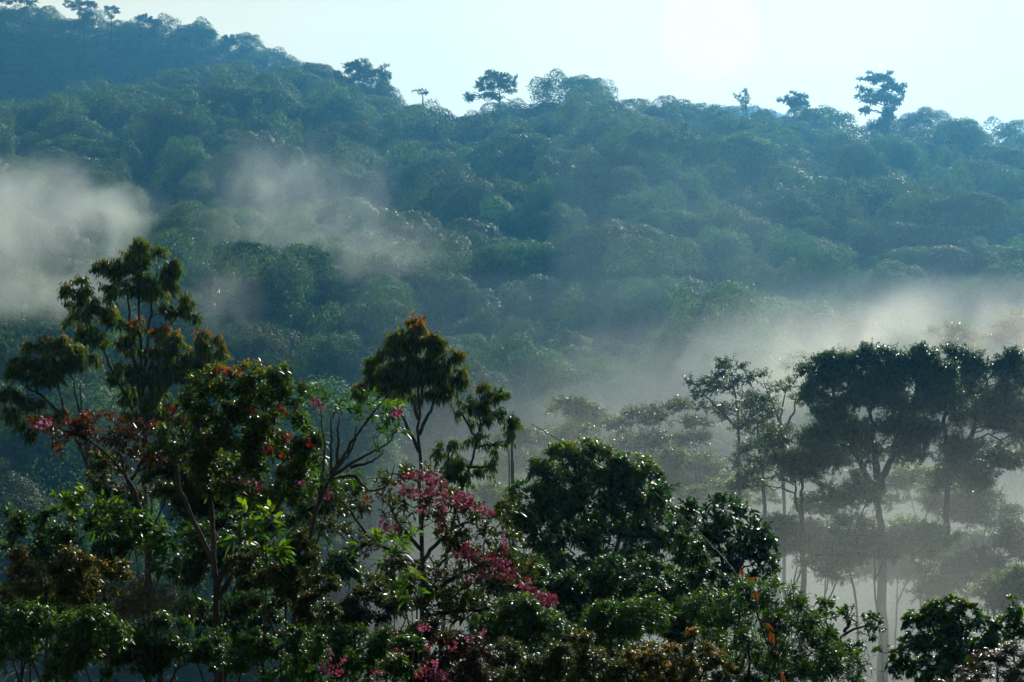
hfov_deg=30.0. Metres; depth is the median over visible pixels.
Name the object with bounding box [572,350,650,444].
forest tree
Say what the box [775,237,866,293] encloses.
forest tree
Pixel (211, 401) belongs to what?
forest tree
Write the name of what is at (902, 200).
forest tree
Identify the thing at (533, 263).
forest tree
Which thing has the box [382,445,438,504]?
forest tree
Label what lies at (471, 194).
forest tree
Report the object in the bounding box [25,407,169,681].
flowering shrub
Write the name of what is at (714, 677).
shrub
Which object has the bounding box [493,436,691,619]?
domed tree
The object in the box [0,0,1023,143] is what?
sky
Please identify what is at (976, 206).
forest tree
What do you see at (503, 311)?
forest tree
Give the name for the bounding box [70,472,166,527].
forest tree
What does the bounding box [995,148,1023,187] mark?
forest tree
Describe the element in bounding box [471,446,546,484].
forest tree
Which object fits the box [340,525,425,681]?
tree
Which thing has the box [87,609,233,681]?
shrub
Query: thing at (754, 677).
shrub
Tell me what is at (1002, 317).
forest tree
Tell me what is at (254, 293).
forest tree
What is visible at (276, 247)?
forest tree
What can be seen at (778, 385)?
grove tree
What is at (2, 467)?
forest tree
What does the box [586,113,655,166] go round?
forest tree
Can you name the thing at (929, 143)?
forest tree
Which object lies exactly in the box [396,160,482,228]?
forest tree
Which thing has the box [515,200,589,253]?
forest tree
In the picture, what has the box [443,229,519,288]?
forest tree
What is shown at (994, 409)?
broad tree
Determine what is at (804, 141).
forest tree
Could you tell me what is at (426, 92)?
emergent tree
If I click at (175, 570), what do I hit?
tree
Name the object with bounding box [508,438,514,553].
trunk
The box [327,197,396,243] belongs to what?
forest tree
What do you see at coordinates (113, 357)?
forest tree
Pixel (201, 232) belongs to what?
forest tree
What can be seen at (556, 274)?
forest tree
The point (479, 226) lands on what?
forest tree
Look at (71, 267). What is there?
forest tree
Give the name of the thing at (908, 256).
forest tree
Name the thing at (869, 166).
forest tree
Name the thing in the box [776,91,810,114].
emergent tree
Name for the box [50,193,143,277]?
forest tree
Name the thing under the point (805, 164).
forest tree
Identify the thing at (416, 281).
forest tree
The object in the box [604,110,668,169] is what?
forest tree
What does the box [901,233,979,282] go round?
forest tree
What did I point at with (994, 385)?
forest tree
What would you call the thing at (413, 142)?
forest tree
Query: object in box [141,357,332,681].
tree
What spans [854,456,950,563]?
forest tree
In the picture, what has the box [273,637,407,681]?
shrub
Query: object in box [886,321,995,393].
forest tree
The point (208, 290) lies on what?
forest tree
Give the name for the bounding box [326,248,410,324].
forest tree
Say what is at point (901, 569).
young tree
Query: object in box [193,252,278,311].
forest tree
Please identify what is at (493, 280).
forest tree
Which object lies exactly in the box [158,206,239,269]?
forest tree
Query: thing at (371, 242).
forest tree
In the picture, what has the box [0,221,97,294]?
forest tree
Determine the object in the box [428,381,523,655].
slender tree
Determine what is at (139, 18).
emergent tree
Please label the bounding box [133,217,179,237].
forest tree
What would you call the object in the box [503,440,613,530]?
forest tree
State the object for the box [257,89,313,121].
forest tree
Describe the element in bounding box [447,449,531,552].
forest tree
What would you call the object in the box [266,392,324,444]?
forest tree
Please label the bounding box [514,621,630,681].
shrub
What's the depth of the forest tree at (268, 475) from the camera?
243.38 m
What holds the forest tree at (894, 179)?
on the hills
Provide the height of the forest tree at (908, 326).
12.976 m
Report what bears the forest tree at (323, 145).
on the hills
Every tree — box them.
[0,0,13,37]
[0,167,48,198]
[0,196,53,217]
[0,215,28,281]
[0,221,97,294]
[0,264,55,343]
[0,294,99,400]
[0,321,16,373]
[0,333,108,681]
[0,345,39,453]
[0,386,83,505]
[0,394,109,452]
[0,457,44,538]
[0,469,73,582]
[1,154,63,185]
[1,298,76,351]
[3,375,148,528]
[5,234,79,264]
[6,254,95,306]
[13,0,39,42]
[16,220,53,256]
[24,165,74,193]
[34,275,154,331]
[38,366,148,473]
[48,236,116,293]
[49,155,122,201]
[49,482,183,679]
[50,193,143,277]
[54,236,234,681]
[62,0,98,51]
[69,159,147,214]
[69,276,175,364]
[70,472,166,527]
[72,176,157,218]
[75,327,196,415]
[76,292,151,374]
[98,83,132,92]
[98,213,152,260]
[103,5,120,47]
[112,405,222,484]
[130,100,198,170]
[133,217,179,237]
[134,13,147,49]
[139,529,199,681]
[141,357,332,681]
[143,16,161,54]
[143,197,233,276]
[143,228,262,333]
[143,311,271,405]
[150,133,222,198]
[150,227,213,306]
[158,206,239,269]
[168,197,235,223]
[168,257,242,321]
[177,449,255,551]
[178,23,218,62]
[180,379,331,452]
[187,359,256,412]
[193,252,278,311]
[197,204,281,248]
[198,83,270,121]
[199,307,292,368]
[204,136,284,185]
[204,317,307,408]
[207,129,262,170]
[209,240,341,343]
[218,497,295,681]
[220,178,301,221]
[222,34,240,63]
[223,253,311,323]
[224,228,266,263]
[227,176,285,220]
[235,130,308,189]
[239,373,412,509]
[243,458,299,521]
[250,244,317,305]
[255,465,395,598]
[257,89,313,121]
[257,200,327,286]
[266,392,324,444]
[282,63,344,88]
[284,231,369,320]
[288,127,347,160]
[288,195,369,241]
[288,381,413,665]
[289,329,397,422]
[292,457,558,659]
[308,438,365,476]
[310,85,384,138]
[313,258,413,306]
[313,393,396,446]
[318,119,388,154]
[322,161,391,211]
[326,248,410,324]
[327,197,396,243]
[329,283,413,373]
[330,202,401,226]
[331,58,394,97]
[331,243,432,313]
[337,230,401,253]
[338,297,410,341]
[339,272,425,321]
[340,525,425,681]
[342,227,416,263]
[343,300,425,394]
[346,311,471,657]
[350,430,426,550]
[357,443,520,574]
[359,232,407,248]
[361,210,451,235]
[364,138,431,160]
[369,236,473,329]
[371,209,479,276]
[373,109,428,137]
[377,143,415,189]
[378,563,430,681]
[379,356,517,473]
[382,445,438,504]
[384,147,466,204]
[395,138,466,178]
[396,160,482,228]
[404,209,457,238]
[407,271,479,323]
[409,175,471,216]
[411,88,428,104]
[420,334,505,433]
[423,335,488,361]
[428,216,499,273]
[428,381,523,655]
[435,243,526,320]
[437,138,512,173]
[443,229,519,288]
[444,397,520,457]
[445,173,535,248]
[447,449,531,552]
[448,305,521,355]
[449,330,602,457]
[452,115,511,162]
[462,69,517,104]
[462,194,545,242]
[462,279,533,336]
[470,478,528,670]
[471,133,555,193]
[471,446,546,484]
[472,241,549,312]
[473,101,526,124]
[476,416,596,607]
[478,159,532,212]
[482,238,579,316]
[486,316,561,394]
[492,399,561,451]
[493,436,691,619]
[494,112,544,128]
[503,344,604,422]
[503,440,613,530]
[506,273,604,330]
[509,133,579,177]
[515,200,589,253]
[517,148,570,171]
[517,154,595,188]
[520,448,667,569]
[522,172,597,226]
[523,254,583,301]
[526,227,575,247]
[529,282,614,370]
[534,216,667,306]
[534,334,652,395]
[538,143,612,215]
[540,393,627,558]
[546,328,598,423]
[556,146,640,194]
[559,239,624,322]
[561,308,629,368]
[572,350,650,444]
[579,100,633,145]
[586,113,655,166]
[586,458,676,575]
[588,276,715,361]
[590,188,669,235]
[592,233,707,330]
[595,395,715,642]
[595,396,662,456]
[596,120,697,182]
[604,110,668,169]
[605,165,658,214]
[606,178,695,254]
[606,417,715,481]
[607,99,644,113]
[613,110,665,123]
[613,270,711,374]
[615,167,694,209]
[618,208,707,256]
[619,95,683,126]
[621,346,709,418]
[626,250,716,302]
[628,277,792,415]
[644,440,745,652]
[646,475,785,681]
[660,200,730,244]
[670,357,775,454]
[671,211,744,255]
[671,470,710,525]
[673,201,784,276]
[673,419,774,509]
[678,220,755,300]
[682,352,763,681]
[682,473,786,672]
[689,130,783,198]
[692,113,764,160]
[699,295,806,348]
[699,384,765,456]
[704,355,806,435]
[713,252,790,325]
[713,349,779,404]
[714,262,801,310]
[716,473,816,531]
[720,156,806,209]
[721,390,795,678]
[725,418,859,681]
[730,127,805,176]
[731,300,821,353]
[732,87,751,115]
[742,188,832,249]
[744,439,875,520]
[745,159,807,200]
[748,507,821,681]
[751,154,826,181]
[751,223,814,288]
[753,367,800,642]
[755,333,880,448]
[756,237,816,271]
[758,292,911,406]
[758,293,815,348]
[761,120,816,150]
[762,166,846,234]
[764,133,817,164]
[772,374,851,474]
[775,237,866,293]
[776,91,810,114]
[776,343,856,477]
[781,593,887,681]
[782,106,839,127]
[782,235,859,311]
[786,338,966,681]
[786,491,873,681]
[789,330,879,419]
[789,531,873,660]
[792,385,871,518]
[801,159,850,184]
[802,288,848,342]
[804,465,889,678]
[806,199,870,270]
[813,183,899,241]
[817,460,999,608]
[822,139,892,196]
[825,510,930,681]
[827,257,942,327]
[829,313,896,342]
[831,261,915,327]
[846,532,933,681]
[847,130,933,184]
[853,69,907,138]
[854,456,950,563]
[857,198,913,283]
[857,245,955,279]
[859,400,1003,465]
[861,172,952,236]
[861,439,955,520]
[862,221,949,281]
[866,143,935,182]
[870,462,961,668]
[875,329,975,399]
[876,188,944,243]
[883,512,966,667]
[885,309,981,347]
[885,319,921,344]
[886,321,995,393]
[893,105,951,141]
[898,189,1013,271]
[899,425,996,474]
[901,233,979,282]
[902,118,986,175]
[903,549,993,606]
[904,183,969,238]
[914,341,1023,681]
[916,244,1023,301]
[923,319,988,532]
[926,120,998,148]
[929,124,996,156]
[930,274,998,327]
[931,116,993,162]
[933,483,1023,681]
[934,261,1023,328]
[936,239,999,270]
[937,466,1023,563]
[938,526,1011,674]
[946,143,1023,191]
[946,197,1009,243]
[955,518,1023,681]
[958,310,1013,348]
[960,558,1023,681]
[962,373,1023,476]
[971,305,1023,501]
[975,167,1023,218]
[976,183,1023,222]
[976,258,1023,345]
[977,340,1010,353]
[981,348,1023,400]
[982,299,1023,350]
[985,197,1023,248]
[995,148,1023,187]
[1001,233,1023,294]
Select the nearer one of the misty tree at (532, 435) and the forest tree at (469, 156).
the misty tree at (532, 435)
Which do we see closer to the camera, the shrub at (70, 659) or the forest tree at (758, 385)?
the shrub at (70, 659)
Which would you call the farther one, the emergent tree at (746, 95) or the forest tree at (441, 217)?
the emergent tree at (746, 95)
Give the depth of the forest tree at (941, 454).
248.80 m
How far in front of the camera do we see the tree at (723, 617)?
23.91 m
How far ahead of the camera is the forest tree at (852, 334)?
303.98 m
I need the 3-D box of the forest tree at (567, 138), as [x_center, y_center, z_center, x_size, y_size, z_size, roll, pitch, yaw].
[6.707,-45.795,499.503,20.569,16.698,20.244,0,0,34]
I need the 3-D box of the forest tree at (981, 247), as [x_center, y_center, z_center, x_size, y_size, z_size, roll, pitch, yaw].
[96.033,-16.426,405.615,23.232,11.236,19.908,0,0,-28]
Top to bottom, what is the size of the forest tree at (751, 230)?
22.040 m
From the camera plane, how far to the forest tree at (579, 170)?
450.07 m
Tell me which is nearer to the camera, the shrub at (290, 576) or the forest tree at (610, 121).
the shrub at (290, 576)
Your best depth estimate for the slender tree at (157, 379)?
44.84 m
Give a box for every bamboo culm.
[524,504,575,554]
[532,424,677,534]
[655,492,785,681]
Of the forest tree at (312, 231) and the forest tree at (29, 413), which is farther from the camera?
the forest tree at (312, 231)
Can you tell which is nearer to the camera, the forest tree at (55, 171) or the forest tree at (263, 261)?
the forest tree at (263, 261)
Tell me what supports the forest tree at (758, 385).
on the hills
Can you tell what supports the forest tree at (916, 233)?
on the hills
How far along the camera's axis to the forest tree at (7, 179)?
508.71 m
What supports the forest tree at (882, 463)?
on the hills
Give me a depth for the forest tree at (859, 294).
350.52 m
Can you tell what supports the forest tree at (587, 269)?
on the hills
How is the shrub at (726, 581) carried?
on the hills
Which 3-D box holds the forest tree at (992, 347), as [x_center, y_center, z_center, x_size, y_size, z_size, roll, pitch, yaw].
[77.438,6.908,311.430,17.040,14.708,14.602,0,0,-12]
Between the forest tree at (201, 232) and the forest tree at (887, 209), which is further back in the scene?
the forest tree at (887, 209)
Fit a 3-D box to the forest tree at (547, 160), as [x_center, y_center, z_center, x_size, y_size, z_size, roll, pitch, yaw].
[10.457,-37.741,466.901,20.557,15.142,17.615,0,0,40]
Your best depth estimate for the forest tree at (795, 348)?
273.46 m
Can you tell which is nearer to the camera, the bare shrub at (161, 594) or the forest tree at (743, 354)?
the bare shrub at (161, 594)
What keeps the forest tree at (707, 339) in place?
on the hills
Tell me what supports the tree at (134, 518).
on the hills
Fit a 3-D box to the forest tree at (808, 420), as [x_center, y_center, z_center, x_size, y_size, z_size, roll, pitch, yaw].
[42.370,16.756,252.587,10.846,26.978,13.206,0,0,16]
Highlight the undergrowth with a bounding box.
[0,99,1023,681]
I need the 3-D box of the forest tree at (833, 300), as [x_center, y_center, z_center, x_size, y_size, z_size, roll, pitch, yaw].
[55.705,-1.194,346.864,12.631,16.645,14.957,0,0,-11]
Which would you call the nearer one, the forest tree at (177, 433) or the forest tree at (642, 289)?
the forest tree at (177, 433)
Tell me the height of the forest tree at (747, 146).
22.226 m
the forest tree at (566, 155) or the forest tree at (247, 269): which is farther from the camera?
the forest tree at (566, 155)
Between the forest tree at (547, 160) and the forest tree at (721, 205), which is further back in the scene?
the forest tree at (547, 160)
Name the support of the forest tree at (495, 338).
on the hills
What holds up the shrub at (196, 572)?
on the hills
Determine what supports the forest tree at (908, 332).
on the hills
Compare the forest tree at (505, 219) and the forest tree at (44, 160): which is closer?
the forest tree at (505, 219)
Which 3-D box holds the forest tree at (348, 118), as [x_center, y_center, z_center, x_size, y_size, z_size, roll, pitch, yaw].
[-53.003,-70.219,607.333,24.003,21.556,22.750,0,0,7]
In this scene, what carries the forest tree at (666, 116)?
on the hills
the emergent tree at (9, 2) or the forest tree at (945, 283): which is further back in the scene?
the emergent tree at (9, 2)
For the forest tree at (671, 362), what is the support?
on the hills
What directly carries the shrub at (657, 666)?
on the hills
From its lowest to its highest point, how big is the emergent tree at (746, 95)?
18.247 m
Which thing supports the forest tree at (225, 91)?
on the hills
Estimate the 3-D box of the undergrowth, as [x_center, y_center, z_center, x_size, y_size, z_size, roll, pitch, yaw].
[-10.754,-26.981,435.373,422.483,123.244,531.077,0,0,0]
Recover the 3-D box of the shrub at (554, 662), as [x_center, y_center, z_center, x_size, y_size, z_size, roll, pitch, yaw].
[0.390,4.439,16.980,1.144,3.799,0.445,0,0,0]
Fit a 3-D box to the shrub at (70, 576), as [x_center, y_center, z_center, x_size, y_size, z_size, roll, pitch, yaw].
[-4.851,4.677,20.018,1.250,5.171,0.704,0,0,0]
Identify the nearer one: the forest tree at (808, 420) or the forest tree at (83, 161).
the forest tree at (808, 420)
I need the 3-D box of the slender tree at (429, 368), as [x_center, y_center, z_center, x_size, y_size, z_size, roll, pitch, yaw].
[-2.042,6.329,38.013,2.514,13.915,1.354,0,0,0]
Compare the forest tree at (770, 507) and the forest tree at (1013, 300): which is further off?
the forest tree at (1013, 300)
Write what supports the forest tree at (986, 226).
on the hills
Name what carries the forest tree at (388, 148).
on the hills
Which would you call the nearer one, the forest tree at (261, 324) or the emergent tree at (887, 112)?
the forest tree at (261, 324)
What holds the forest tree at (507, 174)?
on the hills
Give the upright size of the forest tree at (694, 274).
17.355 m
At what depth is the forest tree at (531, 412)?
263.75 m
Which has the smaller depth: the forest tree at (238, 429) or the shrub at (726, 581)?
the shrub at (726, 581)
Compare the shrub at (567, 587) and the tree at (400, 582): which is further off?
the shrub at (567, 587)
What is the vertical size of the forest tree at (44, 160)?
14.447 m
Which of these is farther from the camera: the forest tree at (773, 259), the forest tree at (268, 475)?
the forest tree at (773, 259)
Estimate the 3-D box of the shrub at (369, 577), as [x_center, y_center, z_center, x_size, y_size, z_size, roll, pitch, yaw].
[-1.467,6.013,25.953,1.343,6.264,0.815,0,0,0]
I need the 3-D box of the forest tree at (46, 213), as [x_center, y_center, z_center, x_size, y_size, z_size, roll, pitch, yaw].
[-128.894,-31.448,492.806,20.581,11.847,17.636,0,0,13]
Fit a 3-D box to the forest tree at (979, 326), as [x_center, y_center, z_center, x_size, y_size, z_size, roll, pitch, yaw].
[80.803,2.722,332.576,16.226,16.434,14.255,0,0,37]
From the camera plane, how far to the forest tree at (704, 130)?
554.46 m
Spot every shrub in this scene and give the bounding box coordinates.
[0,502,61,681]
[0,541,108,681]
[0,575,73,681]
[0,596,134,681]
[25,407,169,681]
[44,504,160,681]
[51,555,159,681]
[53,602,142,681]
[84,439,185,634]
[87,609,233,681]
[100,565,205,681]
[153,421,298,681]
[162,588,284,681]
[168,520,281,681]
[174,508,315,681]
[222,528,343,663]
[223,622,331,681]
[260,472,372,647]
[270,549,373,677]
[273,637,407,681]
[279,620,430,681]
[316,577,436,681]
[359,555,443,625]
[375,614,504,681]
[421,654,509,681]
[430,587,555,671]
[468,591,570,681]
[480,552,585,619]
[492,628,619,681]
[498,551,653,664]
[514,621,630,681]
[563,641,665,681]
[570,591,675,675]
[579,639,727,681]
[617,625,738,681]
[625,529,745,645]
[682,571,796,676]
[693,638,810,681]
[782,635,867,681]
[937,638,1023,681]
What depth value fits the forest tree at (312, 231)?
394.40 m
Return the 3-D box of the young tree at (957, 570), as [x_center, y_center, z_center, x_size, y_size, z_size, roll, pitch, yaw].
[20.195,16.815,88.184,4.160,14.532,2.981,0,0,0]
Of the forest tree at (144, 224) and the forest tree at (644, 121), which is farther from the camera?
the forest tree at (644, 121)
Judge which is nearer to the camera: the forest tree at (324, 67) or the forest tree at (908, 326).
the forest tree at (908, 326)
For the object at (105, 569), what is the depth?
20.98 m
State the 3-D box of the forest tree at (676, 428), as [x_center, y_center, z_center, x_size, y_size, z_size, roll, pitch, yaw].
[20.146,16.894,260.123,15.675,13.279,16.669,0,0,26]
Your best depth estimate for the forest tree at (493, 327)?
332.44 m
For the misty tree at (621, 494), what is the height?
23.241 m
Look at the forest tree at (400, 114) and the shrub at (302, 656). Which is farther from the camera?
the forest tree at (400, 114)
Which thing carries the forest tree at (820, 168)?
on the hills
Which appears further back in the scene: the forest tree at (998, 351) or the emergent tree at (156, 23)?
the emergent tree at (156, 23)
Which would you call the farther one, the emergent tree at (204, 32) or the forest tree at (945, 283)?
the emergent tree at (204, 32)
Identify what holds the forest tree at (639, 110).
on the hills
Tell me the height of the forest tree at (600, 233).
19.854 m
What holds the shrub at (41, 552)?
on the hills
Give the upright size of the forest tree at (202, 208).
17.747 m
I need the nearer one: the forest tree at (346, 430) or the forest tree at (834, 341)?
the forest tree at (346, 430)
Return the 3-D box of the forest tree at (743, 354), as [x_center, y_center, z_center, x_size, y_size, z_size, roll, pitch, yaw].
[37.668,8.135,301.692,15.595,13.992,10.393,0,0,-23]
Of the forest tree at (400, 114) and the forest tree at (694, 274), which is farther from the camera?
the forest tree at (400, 114)
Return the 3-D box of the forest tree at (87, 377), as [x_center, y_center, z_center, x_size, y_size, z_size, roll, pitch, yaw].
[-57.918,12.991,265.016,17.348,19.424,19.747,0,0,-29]
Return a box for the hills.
[0,23,1023,681]
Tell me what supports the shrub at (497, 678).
on the hills
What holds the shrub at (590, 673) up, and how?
on the hills
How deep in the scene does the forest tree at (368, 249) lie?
362.71 m
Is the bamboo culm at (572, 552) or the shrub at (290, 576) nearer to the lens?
the shrub at (290, 576)
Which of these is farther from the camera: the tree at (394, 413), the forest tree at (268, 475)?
the forest tree at (268, 475)
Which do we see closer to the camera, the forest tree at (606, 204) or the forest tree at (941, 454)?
the forest tree at (941, 454)
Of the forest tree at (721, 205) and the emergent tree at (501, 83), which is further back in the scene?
the emergent tree at (501, 83)
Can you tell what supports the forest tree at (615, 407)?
on the hills
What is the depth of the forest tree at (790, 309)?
320.34 m
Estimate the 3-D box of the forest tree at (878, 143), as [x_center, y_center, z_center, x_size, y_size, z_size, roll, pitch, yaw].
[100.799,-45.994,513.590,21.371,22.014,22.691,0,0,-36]
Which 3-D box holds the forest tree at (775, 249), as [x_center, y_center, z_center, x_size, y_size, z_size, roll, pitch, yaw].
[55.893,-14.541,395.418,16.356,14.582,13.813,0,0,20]
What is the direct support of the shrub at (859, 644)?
on the hills
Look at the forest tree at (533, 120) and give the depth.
599.00 m
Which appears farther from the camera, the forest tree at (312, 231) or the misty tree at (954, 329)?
the forest tree at (312, 231)
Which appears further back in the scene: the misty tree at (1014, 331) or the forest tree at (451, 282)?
the forest tree at (451, 282)
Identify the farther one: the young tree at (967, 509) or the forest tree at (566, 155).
the forest tree at (566, 155)
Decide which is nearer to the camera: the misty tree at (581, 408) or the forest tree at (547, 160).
the misty tree at (581, 408)
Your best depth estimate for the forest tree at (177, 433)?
253.60 m
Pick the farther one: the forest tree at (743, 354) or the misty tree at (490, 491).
the forest tree at (743, 354)
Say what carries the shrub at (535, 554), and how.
on the hills
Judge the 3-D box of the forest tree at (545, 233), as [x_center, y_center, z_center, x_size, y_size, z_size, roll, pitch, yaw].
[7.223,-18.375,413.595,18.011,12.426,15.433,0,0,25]
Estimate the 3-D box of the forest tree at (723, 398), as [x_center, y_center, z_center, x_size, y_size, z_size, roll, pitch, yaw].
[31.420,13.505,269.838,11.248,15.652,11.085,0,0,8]
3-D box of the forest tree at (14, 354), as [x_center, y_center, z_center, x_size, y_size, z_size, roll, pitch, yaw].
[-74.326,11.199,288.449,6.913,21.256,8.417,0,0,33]
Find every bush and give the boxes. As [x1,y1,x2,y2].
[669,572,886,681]
[871,593,1006,681]
[995,593,1023,681]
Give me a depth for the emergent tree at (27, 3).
944.90 m
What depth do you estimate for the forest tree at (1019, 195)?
468.28 m
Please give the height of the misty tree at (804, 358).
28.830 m
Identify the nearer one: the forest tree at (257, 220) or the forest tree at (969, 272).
the forest tree at (969, 272)
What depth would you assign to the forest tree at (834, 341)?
292.25 m
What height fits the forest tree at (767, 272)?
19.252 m
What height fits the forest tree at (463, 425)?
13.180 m
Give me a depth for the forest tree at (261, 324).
308.19 m
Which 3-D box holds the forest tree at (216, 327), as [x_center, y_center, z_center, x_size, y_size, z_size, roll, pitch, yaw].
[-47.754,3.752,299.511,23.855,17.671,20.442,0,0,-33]
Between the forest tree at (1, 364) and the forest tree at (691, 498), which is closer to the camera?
the forest tree at (691, 498)
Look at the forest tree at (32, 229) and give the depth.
394.88 m
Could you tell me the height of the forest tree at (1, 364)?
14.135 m
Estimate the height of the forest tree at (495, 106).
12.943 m
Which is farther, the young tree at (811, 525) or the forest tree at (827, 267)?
the forest tree at (827, 267)
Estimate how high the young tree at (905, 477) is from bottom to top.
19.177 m
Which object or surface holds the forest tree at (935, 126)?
on the hills
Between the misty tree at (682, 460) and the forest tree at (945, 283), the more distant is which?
the forest tree at (945, 283)
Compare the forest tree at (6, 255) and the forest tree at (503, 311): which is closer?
the forest tree at (503, 311)
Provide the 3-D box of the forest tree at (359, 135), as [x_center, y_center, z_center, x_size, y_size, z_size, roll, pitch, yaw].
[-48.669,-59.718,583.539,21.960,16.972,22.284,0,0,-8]
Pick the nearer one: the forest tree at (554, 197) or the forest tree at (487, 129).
the forest tree at (554, 197)
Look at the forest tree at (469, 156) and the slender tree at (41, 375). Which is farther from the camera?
the forest tree at (469, 156)
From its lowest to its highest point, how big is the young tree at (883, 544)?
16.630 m
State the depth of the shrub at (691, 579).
26.89 m
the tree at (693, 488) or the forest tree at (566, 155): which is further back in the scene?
the forest tree at (566, 155)
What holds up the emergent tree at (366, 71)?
on the hills
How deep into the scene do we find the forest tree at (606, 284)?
333.89 m
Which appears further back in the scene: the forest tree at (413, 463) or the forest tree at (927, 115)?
the forest tree at (927, 115)
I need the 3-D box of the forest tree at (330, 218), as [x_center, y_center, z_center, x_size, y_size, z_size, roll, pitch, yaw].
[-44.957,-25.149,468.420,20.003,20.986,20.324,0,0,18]
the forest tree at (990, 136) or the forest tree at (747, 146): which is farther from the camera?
the forest tree at (990, 136)
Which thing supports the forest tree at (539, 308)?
on the hills
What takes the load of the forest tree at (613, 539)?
on the hills
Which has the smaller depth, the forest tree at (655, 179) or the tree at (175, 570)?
the tree at (175, 570)
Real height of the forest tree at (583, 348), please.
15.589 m
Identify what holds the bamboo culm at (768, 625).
on the hills
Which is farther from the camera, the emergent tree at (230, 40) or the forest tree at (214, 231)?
the emergent tree at (230, 40)
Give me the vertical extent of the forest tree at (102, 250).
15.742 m
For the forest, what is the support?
on the hills
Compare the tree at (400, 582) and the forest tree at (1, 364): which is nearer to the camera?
the tree at (400, 582)
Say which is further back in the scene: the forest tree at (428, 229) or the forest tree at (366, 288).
the forest tree at (428, 229)
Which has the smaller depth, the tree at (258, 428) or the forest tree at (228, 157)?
the tree at (258, 428)
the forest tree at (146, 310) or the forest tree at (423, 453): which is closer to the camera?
the forest tree at (423, 453)
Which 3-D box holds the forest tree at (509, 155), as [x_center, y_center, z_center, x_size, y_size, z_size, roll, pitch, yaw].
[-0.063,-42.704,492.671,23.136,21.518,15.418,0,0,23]
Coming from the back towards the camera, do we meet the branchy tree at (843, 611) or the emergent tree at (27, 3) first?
the emergent tree at (27, 3)
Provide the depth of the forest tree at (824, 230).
409.38 m
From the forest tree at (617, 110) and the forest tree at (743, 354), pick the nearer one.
the forest tree at (743, 354)
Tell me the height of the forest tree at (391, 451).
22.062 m
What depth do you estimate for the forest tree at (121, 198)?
462.79 m
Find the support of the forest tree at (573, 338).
on the hills
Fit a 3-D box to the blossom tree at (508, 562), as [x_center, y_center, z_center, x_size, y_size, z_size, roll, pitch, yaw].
[-1.018,4.610,21.823,3.090,6.536,1.353,0,0,0]
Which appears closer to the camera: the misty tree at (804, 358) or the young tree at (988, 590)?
the young tree at (988, 590)
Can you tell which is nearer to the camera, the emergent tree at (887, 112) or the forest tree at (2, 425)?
the forest tree at (2, 425)
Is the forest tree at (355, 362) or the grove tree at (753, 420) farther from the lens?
the forest tree at (355, 362)
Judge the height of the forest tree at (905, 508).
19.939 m
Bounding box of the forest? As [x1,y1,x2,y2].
[0,3,1023,675]
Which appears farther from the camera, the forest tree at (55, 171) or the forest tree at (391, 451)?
the forest tree at (55, 171)
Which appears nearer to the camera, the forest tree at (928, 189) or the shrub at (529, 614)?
the shrub at (529, 614)
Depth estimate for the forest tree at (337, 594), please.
218.70 m
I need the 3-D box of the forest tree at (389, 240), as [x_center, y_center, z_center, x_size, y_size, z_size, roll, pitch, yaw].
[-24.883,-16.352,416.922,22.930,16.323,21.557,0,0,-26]
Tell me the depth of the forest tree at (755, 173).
468.19 m
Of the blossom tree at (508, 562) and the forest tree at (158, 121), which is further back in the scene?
the forest tree at (158, 121)
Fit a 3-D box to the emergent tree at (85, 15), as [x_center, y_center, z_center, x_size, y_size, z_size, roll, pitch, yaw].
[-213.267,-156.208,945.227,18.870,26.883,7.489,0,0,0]
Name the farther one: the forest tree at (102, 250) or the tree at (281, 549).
the forest tree at (102, 250)
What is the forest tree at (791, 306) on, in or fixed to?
on the hills
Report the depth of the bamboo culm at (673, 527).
39.18 m
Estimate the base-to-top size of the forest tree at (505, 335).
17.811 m
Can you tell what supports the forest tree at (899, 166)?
on the hills
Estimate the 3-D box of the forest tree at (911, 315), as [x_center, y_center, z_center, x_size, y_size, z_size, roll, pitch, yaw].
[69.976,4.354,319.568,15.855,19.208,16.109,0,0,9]
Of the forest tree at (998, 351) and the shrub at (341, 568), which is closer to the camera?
the shrub at (341, 568)
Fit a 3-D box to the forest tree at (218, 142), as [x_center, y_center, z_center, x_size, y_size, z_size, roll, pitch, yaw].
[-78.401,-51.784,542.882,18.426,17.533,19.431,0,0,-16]
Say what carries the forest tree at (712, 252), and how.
on the hills
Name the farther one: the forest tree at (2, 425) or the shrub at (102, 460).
the forest tree at (2, 425)
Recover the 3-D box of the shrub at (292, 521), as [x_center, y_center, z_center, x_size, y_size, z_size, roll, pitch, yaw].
[-2.602,5.250,25.012,1.571,7.101,0.686,0,0,0]
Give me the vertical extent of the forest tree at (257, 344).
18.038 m
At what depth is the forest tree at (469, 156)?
515.83 m
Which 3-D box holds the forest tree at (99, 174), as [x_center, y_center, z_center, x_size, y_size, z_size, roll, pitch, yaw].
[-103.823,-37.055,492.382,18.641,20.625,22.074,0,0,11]
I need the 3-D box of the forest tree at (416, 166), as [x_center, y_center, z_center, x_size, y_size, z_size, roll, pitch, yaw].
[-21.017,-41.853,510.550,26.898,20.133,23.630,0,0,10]
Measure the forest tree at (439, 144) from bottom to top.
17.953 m
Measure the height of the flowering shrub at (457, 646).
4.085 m
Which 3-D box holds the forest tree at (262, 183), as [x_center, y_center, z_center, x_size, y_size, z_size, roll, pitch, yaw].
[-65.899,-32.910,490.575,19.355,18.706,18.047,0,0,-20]
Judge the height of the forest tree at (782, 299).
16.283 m
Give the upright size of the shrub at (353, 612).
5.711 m
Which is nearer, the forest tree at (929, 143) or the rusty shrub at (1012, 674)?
the rusty shrub at (1012, 674)
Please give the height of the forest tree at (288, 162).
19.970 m
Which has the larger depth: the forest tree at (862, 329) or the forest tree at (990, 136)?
the forest tree at (990, 136)
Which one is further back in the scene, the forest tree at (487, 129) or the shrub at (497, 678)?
the forest tree at (487, 129)

